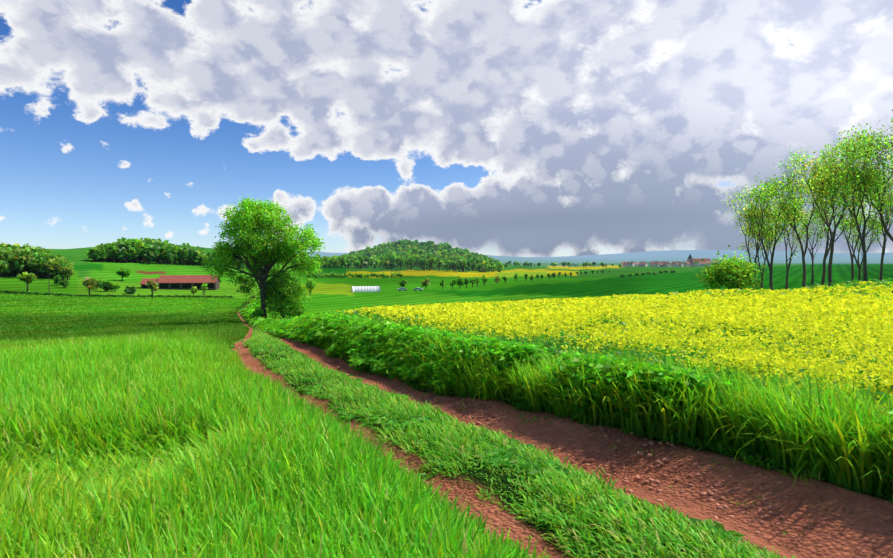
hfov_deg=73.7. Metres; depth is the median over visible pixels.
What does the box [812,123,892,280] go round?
tree
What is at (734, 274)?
bush
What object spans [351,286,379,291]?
polytunnel
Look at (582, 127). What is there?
cloud
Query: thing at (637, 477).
track stones
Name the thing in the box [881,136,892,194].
tree
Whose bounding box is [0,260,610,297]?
meadow trees
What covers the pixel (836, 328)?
rapeseed field
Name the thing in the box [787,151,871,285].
tree
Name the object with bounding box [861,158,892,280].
tree
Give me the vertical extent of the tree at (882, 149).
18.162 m
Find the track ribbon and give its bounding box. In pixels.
[229,295,892,557]
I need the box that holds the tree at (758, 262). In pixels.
[737,222,779,288]
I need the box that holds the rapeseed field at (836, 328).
[276,278,892,418]
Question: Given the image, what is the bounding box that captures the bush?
[692,245,767,290]
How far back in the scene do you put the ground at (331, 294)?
333.27 m
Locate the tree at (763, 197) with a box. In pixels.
[735,175,810,290]
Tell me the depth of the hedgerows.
356.27 m
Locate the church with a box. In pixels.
[687,254,709,265]
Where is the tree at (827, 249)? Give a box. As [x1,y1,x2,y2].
[796,166,872,285]
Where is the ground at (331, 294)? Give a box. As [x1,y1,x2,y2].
[0,247,892,334]
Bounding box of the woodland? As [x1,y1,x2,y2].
[0,236,683,279]
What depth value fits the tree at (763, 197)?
63.48 m
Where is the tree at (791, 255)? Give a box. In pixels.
[770,197,813,288]
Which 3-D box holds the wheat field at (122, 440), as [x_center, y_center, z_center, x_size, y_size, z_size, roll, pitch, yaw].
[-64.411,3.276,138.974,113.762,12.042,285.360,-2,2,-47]
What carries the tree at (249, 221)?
on the ground at (331, 294)
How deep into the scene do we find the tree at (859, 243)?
106.41 m
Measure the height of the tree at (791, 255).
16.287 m
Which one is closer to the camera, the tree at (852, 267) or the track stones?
the track stones
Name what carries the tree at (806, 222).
on the ground at (331, 294)
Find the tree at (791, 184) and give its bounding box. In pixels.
[755,147,835,286]
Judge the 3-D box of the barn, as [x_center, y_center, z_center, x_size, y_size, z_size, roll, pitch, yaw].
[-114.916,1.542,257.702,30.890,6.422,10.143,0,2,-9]
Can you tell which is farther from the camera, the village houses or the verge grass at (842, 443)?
the village houses
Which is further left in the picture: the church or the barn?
the barn
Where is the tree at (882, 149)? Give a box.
[815,110,892,241]
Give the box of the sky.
[0,0,889,256]
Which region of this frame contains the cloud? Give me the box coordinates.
[0,0,892,256]
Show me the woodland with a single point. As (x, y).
(42, 262)
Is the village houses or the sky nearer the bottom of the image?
the village houses
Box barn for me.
[140,275,220,289]
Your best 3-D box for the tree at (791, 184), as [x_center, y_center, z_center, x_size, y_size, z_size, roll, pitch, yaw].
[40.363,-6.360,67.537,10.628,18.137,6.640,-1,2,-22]
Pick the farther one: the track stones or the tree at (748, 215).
the tree at (748, 215)
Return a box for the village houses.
[620,260,716,266]
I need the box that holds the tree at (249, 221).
[201,194,324,318]
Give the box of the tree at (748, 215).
[722,189,784,287]
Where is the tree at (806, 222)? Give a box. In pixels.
[789,210,835,284]
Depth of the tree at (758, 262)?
106.46 m
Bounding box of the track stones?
[232,339,786,557]
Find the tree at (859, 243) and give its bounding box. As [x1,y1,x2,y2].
[830,209,888,280]
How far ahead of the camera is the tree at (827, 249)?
76.68 m
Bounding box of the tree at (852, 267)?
[825,179,891,280]
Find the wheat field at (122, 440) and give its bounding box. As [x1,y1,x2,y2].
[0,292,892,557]
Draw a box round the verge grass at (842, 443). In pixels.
[164,294,892,557]
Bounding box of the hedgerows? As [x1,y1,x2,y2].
[0,270,675,297]

